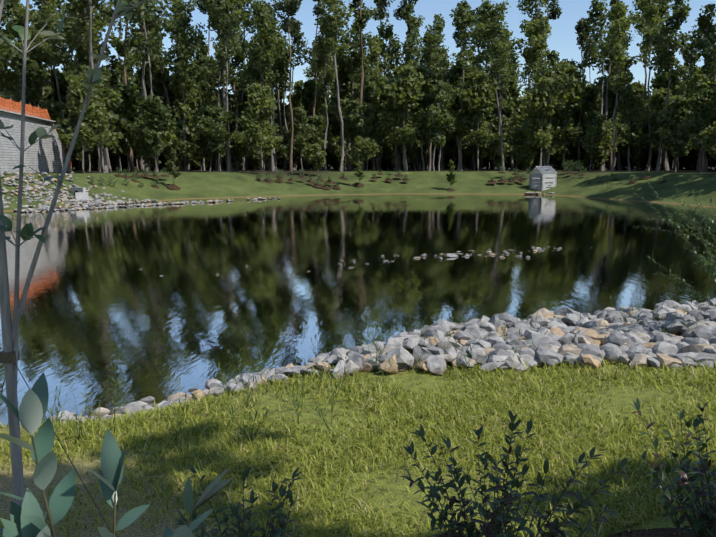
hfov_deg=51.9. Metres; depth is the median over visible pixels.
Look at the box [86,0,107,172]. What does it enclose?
woods tree
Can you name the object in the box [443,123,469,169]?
understory tree
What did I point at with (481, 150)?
understory tree
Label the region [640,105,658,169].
understory
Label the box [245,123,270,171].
understory tree
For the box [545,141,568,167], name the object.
understory tree
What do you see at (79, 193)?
outfall headwall
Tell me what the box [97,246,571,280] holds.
pond berm rocks
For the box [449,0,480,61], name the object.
woods tree
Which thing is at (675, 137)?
understory tree
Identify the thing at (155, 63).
woods tree
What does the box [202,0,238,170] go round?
woods tree
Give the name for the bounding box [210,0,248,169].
woods tree
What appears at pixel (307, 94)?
understory tree
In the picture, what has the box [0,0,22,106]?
woods tree
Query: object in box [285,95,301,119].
understory tree
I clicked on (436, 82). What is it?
understory tree
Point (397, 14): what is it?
woods tree
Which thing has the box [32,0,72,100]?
woods tree
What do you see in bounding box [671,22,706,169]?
woods tree
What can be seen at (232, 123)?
understory tree
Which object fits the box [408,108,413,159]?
woods tree
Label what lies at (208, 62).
understory tree
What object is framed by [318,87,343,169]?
understory
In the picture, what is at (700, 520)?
sweetspire shrub
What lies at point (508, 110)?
understory tree
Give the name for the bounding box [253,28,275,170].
woods tree
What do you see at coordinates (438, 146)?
understory tree
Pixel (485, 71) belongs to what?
woods tree
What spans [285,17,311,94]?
woods tree
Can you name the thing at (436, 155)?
understory
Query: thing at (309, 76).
woods tree
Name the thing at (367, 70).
woods tree
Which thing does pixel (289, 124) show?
understory tree
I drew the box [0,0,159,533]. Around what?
sapling
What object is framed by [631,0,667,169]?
woods tree
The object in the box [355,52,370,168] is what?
woods tree
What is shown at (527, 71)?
woods tree
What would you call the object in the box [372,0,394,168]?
woods tree
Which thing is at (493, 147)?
understory tree
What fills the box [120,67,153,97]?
understory tree
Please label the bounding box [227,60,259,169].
tree
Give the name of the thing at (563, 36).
sky
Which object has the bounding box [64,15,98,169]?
woods tree
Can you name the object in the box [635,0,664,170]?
woods tree
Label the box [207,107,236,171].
understory tree
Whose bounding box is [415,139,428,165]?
understory tree
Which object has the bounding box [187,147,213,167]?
understory tree
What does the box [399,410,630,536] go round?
sweetspire shrub
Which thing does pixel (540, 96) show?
understory tree
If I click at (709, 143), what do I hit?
understory tree
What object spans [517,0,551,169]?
woods tree
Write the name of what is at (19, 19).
woods tree
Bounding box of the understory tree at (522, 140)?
[509,120,548,168]
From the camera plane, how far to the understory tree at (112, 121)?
70.49 m
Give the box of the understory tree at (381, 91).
[374,77,388,169]
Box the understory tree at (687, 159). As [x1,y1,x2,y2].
[683,144,698,167]
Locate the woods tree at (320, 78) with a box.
[308,36,342,169]
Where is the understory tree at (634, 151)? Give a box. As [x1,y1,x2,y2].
[616,111,648,170]
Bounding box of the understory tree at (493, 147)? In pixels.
[483,131,512,170]
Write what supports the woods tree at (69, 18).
on the ground at (224, 183)
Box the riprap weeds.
[17,287,712,441]
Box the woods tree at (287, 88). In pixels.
[274,34,295,169]
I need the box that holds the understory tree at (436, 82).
[423,70,446,170]
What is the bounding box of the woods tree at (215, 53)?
[214,49,225,169]
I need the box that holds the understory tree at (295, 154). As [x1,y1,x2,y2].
[283,136,310,169]
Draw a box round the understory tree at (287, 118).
[274,102,289,157]
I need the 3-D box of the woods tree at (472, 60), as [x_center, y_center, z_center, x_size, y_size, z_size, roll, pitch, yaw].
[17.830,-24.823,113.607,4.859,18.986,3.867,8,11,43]
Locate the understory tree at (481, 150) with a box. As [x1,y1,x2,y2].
[472,141,485,168]
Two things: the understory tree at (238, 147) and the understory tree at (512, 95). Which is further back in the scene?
the understory tree at (512, 95)
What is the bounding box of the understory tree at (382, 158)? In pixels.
[378,153,384,163]
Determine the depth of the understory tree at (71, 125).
76.61 m
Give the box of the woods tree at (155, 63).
[133,38,176,107]
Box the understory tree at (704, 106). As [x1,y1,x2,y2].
[685,87,715,172]
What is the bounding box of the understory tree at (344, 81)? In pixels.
[327,52,379,158]
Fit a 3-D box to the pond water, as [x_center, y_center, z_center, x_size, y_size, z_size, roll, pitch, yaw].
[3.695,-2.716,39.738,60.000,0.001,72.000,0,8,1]
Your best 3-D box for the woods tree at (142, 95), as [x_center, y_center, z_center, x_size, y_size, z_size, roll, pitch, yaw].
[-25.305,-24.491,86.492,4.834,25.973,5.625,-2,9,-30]
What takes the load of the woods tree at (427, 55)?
on the ground at (224, 183)
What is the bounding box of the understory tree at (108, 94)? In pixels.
[76,72,122,172]
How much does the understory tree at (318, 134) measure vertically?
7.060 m
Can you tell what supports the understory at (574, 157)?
on the ground at (224, 183)
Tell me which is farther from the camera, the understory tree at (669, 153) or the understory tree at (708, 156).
the understory tree at (669, 153)
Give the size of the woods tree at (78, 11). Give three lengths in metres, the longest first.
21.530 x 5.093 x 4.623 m
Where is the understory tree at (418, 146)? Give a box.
[411,114,427,169]
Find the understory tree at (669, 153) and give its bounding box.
[662,105,696,170]
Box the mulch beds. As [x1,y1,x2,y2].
[607,527,715,536]
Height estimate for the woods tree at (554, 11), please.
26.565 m
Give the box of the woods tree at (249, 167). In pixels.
[248,38,256,169]
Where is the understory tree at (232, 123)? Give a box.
[223,117,247,158]
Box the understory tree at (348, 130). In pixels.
[342,83,378,170]
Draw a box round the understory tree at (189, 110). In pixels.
[168,72,210,170]
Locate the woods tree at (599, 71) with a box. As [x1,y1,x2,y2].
[586,39,628,169]
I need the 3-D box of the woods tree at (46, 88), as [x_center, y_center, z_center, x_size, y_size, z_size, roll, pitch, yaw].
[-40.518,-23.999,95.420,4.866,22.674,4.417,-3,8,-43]
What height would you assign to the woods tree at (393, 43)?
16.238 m
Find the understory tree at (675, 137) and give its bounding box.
[655,91,696,171]
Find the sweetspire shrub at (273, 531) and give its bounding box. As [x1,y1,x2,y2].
[173,462,302,536]
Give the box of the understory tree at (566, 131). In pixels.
[547,64,587,170]
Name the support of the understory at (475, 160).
on the ground at (224, 183)
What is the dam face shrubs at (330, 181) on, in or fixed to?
on the ground at (224, 183)
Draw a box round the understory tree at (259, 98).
[236,83,282,171]
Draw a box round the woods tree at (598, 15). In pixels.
[585,0,628,170]
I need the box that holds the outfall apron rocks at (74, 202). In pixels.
[1,171,156,211]
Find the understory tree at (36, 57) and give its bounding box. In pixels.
[0,41,63,123]
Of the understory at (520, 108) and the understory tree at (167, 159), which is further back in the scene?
the understory at (520, 108)
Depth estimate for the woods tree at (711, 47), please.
62.79 m
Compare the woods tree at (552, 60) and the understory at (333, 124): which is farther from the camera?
the understory at (333, 124)
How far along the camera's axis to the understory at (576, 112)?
110.23 m
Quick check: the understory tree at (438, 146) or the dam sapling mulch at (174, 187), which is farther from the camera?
the understory tree at (438, 146)
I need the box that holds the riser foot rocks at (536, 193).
[524,191,553,194]
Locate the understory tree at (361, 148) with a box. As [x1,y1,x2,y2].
[346,136,378,168]
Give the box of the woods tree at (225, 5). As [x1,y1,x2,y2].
[210,0,248,171]
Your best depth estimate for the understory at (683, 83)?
99.91 m
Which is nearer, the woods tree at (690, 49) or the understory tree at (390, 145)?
the understory tree at (390, 145)
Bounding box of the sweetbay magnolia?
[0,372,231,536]
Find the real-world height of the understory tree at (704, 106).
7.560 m
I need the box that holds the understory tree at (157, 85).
[146,68,178,170]
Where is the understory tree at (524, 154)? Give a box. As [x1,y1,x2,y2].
[509,144,534,170]
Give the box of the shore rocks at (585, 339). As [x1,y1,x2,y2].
[41,298,715,423]
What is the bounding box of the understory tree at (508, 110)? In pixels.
[483,103,517,157]
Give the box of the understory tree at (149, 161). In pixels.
[132,117,176,171]
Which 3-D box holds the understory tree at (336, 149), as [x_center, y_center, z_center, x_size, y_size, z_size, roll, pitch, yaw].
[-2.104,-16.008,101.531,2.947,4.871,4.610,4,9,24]
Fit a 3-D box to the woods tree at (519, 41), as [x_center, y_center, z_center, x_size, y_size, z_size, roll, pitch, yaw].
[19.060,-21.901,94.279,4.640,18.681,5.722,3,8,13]
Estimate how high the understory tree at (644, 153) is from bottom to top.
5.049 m
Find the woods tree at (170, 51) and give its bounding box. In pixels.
[131,18,174,169]
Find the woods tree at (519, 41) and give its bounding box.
[491,21,527,169]
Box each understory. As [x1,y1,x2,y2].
[0,91,10,105]
[43,68,68,102]
[58,74,94,169]
[63,108,73,119]
[170,67,199,169]
[217,155,225,166]
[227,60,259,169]
[268,101,282,162]
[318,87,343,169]
[326,126,338,169]
[328,131,346,165]
[434,149,447,169]
[471,145,480,166]
[481,119,492,169]
[512,97,528,168]
[566,135,585,165]
[571,107,586,136]
[612,148,624,169]
[631,81,652,169]
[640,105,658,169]
[673,80,690,169]
[682,76,692,169]
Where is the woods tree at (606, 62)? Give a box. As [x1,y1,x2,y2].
[597,38,629,169]
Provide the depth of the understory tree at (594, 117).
82.17 m
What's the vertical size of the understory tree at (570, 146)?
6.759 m
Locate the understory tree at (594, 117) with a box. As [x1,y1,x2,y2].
[580,109,609,170]
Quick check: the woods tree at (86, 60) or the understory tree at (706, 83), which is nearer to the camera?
the understory tree at (706, 83)
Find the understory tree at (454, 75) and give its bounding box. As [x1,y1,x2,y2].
[433,63,476,170]
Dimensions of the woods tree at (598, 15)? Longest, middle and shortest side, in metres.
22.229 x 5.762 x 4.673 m
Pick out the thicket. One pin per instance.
(447, 162)
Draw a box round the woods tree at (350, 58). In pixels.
[337,0,374,169]
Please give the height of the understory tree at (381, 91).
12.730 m
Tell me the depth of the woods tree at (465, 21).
80.76 m
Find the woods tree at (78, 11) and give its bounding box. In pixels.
[59,0,113,171]
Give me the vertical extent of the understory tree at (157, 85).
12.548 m
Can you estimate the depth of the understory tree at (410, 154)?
88.47 m
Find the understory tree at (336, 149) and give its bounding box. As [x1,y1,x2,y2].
[330,135,352,169]
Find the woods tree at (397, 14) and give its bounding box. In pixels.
[393,0,418,169]
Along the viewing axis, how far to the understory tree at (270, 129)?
83.13 m
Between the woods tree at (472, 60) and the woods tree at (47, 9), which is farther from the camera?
the woods tree at (472, 60)
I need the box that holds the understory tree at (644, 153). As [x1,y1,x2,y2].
[634,134,656,169]
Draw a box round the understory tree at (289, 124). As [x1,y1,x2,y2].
[282,118,304,168]
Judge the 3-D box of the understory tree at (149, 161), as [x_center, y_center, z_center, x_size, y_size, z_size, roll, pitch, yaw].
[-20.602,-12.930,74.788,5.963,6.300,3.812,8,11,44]
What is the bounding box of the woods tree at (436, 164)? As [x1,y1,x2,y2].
[435,51,454,169]
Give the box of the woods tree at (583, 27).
[563,17,597,169]
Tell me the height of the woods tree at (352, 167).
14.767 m
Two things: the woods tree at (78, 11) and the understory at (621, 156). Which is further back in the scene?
the understory at (621, 156)
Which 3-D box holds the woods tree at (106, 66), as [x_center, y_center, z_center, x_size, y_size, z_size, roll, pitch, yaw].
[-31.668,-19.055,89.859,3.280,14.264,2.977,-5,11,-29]
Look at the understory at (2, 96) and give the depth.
92.60 m
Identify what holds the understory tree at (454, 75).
on the ground at (224, 183)
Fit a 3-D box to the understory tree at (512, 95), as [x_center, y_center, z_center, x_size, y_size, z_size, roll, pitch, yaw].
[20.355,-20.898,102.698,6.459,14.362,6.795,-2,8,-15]
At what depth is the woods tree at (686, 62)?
105.66 m
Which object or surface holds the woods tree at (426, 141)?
on the ground at (224, 183)
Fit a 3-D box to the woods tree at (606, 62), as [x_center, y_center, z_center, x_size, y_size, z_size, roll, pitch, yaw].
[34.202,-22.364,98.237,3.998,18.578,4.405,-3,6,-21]
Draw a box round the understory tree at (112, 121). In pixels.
[64,64,118,171]
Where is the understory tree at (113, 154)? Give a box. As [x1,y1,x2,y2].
[108,100,125,170]
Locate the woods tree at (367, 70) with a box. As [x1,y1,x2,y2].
[350,48,380,93]
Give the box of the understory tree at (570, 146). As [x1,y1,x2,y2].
[562,139,577,168]
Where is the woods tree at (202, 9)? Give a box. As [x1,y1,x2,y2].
[195,0,217,166]
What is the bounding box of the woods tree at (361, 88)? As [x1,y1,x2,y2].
[359,0,363,170]
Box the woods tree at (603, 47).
[598,0,641,170]
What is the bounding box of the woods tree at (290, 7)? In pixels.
[270,0,302,170]
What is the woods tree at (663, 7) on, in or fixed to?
on the ground at (224, 183)
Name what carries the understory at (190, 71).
on the ground at (224, 183)
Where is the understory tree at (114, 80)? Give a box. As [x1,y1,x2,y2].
[106,69,137,169]
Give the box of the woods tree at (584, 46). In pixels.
[578,36,598,169]
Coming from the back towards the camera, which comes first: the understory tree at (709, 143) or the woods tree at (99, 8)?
the woods tree at (99, 8)
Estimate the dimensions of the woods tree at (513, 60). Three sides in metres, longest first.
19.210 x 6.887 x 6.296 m
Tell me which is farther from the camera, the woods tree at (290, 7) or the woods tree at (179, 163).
the woods tree at (179, 163)
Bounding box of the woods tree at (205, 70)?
[195,35,234,171]
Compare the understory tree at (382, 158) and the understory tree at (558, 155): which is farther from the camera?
the understory tree at (382, 158)
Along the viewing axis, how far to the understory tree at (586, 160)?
94.61 m
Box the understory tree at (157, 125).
[130,93,175,171]
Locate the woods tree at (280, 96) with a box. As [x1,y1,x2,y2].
[269,79,286,164]
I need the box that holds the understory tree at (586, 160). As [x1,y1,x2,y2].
[583,151,594,168]
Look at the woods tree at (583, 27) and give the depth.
100.72 m
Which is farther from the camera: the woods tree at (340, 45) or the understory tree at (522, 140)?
the woods tree at (340, 45)
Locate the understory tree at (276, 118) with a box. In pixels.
[269,113,281,169]
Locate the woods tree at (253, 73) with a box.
[238,40,286,169]
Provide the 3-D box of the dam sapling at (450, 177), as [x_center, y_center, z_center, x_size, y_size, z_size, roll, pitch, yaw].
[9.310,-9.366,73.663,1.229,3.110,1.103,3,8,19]
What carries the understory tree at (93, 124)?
on the ground at (224, 183)
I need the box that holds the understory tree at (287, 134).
[278,126,308,166]
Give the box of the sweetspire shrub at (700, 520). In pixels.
[630,398,715,536]
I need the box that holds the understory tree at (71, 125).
[64,109,98,171]
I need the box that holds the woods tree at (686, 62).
[679,44,699,81]
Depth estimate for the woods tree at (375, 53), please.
100.26 m
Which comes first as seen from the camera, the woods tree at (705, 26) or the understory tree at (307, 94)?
the woods tree at (705, 26)
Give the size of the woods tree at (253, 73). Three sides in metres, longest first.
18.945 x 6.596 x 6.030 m
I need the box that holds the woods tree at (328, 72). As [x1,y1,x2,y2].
[310,19,340,170]
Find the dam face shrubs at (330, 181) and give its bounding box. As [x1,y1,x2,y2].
[89,159,683,195]
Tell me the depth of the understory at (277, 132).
108.99 m
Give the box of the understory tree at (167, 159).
[160,135,185,170]
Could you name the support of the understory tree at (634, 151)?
on the ground at (224, 183)
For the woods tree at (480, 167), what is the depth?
110.47 m
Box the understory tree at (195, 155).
[187,132,209,170]
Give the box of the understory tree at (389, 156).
[385,148,394,165]
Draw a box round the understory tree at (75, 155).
[57,118,81,161]
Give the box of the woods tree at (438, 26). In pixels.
[423,13,448,164]
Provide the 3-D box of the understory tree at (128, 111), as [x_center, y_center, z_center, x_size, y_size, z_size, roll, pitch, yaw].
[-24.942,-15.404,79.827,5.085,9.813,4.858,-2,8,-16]
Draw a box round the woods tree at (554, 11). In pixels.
[540,0,561,143]
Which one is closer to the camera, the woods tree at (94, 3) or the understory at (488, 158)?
the woods tree at (94, 3)
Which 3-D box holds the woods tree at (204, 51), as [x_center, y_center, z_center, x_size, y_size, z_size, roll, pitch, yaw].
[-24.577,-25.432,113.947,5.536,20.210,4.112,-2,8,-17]
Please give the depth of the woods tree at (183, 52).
84.67 m
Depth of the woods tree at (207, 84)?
88.29 m
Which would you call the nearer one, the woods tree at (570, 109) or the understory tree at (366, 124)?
the understory tree at (366, 124)
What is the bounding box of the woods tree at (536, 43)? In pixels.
[515,16,569,170]
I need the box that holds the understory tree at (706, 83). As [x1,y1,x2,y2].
[689,77,715,170]
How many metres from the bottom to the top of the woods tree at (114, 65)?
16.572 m
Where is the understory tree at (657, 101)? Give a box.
[647,87,671,171]
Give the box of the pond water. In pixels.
[0,194,715,424]
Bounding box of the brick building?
[0,97,71,174]
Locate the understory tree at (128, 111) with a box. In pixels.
[108,80,143,171]
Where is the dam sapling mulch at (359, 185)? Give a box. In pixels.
[354,183,363,186]
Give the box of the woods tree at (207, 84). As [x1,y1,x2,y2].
[199,57,229,170]
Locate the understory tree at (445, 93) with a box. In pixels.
[426,81,466,170]
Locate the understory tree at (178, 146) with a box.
[163,118,187,161]
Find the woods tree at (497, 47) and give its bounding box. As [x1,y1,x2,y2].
[481,39,513,170]
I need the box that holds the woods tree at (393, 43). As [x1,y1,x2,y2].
[384,34,405,170]
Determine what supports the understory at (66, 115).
on the ground at (224, 183)
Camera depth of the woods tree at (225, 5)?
75.01 m
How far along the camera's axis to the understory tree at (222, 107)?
102.02 m
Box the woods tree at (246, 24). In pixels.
[228,0,261,169]
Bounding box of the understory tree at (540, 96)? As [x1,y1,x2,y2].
[519,76,562,165]
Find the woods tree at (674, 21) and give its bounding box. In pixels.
[639,0,691,171]
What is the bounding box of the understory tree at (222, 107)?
[211,96,228,169]
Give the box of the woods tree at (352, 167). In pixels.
[326,87,353,169]
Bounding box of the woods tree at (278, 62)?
[259,17,299,169]
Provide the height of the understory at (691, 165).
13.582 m
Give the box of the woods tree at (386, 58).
[372,19,394,169]
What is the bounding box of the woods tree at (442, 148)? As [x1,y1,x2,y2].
[425,53,450,169]
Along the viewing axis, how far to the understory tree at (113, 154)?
88.40 m
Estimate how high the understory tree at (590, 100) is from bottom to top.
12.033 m
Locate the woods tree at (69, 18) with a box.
[45,0,100,165]
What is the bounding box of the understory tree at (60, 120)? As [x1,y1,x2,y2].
[53,105,65,127]
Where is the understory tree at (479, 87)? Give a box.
[453,71,498,170]
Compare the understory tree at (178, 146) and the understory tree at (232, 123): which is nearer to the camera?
the understory tree at (178, 146)
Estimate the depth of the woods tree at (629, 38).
102.07 m
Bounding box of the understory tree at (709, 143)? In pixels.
[696,122,715,158]
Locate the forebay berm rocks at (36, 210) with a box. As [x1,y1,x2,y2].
[22,197,280,212]
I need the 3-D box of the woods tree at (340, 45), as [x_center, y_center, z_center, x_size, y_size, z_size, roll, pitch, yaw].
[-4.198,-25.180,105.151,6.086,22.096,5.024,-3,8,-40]
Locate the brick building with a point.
(40, 155)
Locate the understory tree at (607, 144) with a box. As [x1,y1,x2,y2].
[580,120,619,170]
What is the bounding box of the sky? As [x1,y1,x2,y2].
[0,0,715,105]
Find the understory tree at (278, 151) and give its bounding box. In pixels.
[257,141,285,170]
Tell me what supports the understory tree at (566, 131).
on the ground at (224, 183)
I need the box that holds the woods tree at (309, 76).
[302,41,320,168]
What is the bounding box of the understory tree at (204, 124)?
[190,102,225,171]
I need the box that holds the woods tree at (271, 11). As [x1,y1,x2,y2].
[253,2,289,169]
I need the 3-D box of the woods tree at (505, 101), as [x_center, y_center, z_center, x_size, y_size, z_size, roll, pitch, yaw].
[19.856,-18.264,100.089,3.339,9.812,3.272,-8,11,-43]
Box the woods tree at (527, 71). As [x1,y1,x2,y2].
[516,62,537,169]
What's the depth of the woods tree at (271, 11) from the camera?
99.27 m
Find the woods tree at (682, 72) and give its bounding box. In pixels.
[650,37,689,169]
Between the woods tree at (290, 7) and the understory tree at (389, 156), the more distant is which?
the understory tree at (389, 156)
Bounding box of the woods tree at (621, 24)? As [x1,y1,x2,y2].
[600,2,641,170]
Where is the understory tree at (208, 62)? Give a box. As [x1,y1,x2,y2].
[187,54,234,170]
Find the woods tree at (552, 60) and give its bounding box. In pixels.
[533,50,573,170]
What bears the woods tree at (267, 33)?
on the ground at (224, 183)
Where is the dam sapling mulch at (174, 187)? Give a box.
[167,184,180,189]
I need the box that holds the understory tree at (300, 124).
[285,106,315,170]
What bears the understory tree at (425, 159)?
on the ground at (224, 183)
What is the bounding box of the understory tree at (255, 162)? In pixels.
[244,143,259,167]
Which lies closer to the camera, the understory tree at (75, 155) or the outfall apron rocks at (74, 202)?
the outfall apron rocks at (74, 202)
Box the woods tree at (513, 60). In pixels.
[481,49,523,169]
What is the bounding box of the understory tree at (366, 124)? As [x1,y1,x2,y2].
[349,102,383,170]
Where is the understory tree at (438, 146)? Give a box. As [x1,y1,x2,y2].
[418,102,443,166]
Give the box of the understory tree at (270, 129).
[261,120,275,170]
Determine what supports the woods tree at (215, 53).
on the ground at (224, 183)
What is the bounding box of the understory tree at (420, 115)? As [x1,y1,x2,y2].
[410,63,437,170]
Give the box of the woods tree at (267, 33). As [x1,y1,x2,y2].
[228,0,286,170]
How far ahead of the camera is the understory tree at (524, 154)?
84.55 m
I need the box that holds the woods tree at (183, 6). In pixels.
[164,0,205,169]
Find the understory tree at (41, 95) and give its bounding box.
[26,92,44,106]
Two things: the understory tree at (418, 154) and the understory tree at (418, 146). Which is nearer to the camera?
the understory tree at (418, 146)
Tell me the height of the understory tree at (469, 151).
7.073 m
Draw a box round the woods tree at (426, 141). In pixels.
[417,48,449,169]
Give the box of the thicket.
[71,153,715,169]
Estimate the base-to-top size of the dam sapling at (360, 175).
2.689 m
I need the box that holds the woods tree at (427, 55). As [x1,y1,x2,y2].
[418,31,448,170]
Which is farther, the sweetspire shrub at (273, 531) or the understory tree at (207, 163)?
the understory tree at (207, 163)
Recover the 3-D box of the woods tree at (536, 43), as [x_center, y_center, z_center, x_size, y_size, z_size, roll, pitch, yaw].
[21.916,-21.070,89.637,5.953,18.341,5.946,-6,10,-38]
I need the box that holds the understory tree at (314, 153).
[300,143,326,171]
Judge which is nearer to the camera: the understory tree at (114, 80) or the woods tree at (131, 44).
the woods tree at (131, 44)
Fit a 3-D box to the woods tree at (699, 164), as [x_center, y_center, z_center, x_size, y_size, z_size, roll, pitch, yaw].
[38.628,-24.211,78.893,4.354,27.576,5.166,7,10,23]
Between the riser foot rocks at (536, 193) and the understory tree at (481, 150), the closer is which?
the riser foot rocks at (536, 193)
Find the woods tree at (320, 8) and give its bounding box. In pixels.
[312,0,327,170]
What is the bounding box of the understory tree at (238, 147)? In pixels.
[224,129,253,170]
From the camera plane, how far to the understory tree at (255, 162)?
95.07 m
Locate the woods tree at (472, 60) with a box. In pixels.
[462,45,484,168]
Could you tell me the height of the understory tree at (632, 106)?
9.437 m
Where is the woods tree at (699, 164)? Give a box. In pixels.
[696,69,715,170]
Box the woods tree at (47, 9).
[30,0,67,119]
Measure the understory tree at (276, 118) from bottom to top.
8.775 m
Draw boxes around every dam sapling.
[164,148,181,185]
[354,158,364,183]
[446,159,456,189]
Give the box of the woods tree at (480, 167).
[479,65,492,169]
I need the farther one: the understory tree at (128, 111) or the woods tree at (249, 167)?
the woods tree at (249, 167)
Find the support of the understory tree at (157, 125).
on the ground at (224, 183)
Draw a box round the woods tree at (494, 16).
[467,0,512,170]
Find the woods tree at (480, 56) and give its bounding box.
[466,14,490,169]
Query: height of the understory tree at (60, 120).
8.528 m
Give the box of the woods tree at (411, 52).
[400,3,425,170]
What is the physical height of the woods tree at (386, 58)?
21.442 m
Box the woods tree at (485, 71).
[482,21,498,168]
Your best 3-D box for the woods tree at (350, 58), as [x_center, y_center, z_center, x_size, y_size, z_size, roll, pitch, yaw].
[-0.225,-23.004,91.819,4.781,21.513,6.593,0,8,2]
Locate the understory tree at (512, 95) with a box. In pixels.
[481,69,522,137]
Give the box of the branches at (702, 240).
[632,181,715,308]
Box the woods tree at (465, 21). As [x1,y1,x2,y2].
[452,2,491,170]
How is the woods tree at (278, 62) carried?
on the ground at (224, 183)
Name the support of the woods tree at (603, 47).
on the ground at (224, 183)
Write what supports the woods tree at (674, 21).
on the ground at (224, 183)
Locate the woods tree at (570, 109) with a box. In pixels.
[563,67,589,168]
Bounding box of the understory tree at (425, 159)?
[417,146,435,169]
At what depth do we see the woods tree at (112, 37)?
102.81 m
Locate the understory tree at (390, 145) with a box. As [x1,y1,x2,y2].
[377,99,407,169]
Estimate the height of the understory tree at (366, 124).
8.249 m
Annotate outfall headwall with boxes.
[70,187,88,200]
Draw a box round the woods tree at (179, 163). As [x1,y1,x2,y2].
[153,4,182,170]
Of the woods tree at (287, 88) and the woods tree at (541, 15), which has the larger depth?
the woods tree at (541, 15)
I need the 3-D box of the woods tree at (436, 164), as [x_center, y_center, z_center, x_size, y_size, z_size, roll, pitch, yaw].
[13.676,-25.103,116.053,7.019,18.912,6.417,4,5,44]
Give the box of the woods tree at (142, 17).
[124,0,176,171]
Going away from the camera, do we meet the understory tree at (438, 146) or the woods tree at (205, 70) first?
the woods tree at (205, 70)
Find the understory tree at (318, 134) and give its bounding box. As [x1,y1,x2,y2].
[305,115,330,170]
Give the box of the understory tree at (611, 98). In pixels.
[594,70,633,155]
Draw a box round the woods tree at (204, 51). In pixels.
[194,38,207,66]
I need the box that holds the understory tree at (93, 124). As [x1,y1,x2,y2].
[57,74,112,173]
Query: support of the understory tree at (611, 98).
on the ground at (224, 183)
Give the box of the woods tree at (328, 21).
[314,0,354,171]
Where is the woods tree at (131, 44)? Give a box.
[119,0,177,171]
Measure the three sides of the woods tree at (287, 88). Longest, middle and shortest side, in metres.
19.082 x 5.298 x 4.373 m
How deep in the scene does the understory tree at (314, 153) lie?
77.36 m
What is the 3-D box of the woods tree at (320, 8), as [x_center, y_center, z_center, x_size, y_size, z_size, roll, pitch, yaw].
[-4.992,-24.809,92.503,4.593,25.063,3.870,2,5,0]
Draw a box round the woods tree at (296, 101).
[286,80,308,158]
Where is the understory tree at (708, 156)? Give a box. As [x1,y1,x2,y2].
[694,140,715,170]
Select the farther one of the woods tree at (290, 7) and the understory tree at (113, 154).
the understory tree at (113, 154)
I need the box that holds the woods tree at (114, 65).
[105,41,140,169]
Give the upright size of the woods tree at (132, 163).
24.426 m
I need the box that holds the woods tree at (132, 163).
[123,0,156,170]
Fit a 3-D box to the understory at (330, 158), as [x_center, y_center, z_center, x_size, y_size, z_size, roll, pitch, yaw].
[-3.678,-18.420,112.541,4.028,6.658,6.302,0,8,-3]
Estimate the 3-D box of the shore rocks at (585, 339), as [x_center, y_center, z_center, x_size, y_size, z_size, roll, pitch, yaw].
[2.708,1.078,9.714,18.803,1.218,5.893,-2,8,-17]
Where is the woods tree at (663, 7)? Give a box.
[629,0,675,170]
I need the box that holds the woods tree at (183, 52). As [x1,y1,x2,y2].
[158,11,206,170]
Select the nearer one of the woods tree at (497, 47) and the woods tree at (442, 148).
the woods tree at (497, 47)
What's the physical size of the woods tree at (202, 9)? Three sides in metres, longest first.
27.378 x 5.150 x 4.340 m
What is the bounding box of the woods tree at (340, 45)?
[313,14,350,169]
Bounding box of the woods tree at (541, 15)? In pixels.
[520,13,549,168]
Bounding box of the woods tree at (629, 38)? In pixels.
[609,33,633,169]
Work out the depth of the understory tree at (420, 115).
84.28 m
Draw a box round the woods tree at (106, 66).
[87,58,109,71]
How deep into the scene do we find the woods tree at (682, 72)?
95.47 m
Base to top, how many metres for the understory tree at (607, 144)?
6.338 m
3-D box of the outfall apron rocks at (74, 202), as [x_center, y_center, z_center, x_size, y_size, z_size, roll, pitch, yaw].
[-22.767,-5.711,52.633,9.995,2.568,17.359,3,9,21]
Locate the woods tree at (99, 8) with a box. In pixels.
[65,0,114,170]
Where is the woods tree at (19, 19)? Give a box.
[0,3,46,107]
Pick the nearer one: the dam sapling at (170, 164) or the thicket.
the dam sapling at (170, 164)
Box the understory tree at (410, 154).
[398,143,416,167]
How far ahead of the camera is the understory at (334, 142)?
109.41 m
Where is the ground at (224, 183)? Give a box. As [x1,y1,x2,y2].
[0,165,715,536]
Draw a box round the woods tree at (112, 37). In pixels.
[93,0,135,156]
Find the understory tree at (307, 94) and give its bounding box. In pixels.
[296,78,335,164]
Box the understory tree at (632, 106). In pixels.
[616,85,656,170]
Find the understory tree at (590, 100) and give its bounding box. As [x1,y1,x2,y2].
[578,83,607,169]
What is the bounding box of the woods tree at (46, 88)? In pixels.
[29,0,62,100]
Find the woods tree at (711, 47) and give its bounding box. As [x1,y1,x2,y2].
[704,33,715,154]
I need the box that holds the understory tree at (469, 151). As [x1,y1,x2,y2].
[464,136,471,169]
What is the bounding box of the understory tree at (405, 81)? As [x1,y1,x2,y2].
[377,64,424,171]
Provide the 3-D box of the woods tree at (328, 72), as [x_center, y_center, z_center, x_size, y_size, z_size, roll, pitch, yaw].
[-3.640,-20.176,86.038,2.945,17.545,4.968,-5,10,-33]
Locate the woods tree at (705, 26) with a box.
[692,3,715,170]
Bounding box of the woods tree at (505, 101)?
[494,98,517,162]
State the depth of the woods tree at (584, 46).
109.82 m
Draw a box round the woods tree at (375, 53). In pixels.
[366,34,385,169]
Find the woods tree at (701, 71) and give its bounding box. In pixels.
[689,67,711,159]
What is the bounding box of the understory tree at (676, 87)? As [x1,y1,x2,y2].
[649,69,692,170]
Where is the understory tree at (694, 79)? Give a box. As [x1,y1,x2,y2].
[686,73,713,168]
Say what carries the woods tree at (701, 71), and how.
on the ground at (224, 183)
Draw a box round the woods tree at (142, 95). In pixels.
[125,2,158,170]
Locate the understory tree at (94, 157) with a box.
[79,151,108,168]
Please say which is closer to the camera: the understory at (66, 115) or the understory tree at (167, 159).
the understory tree at (167, 159)

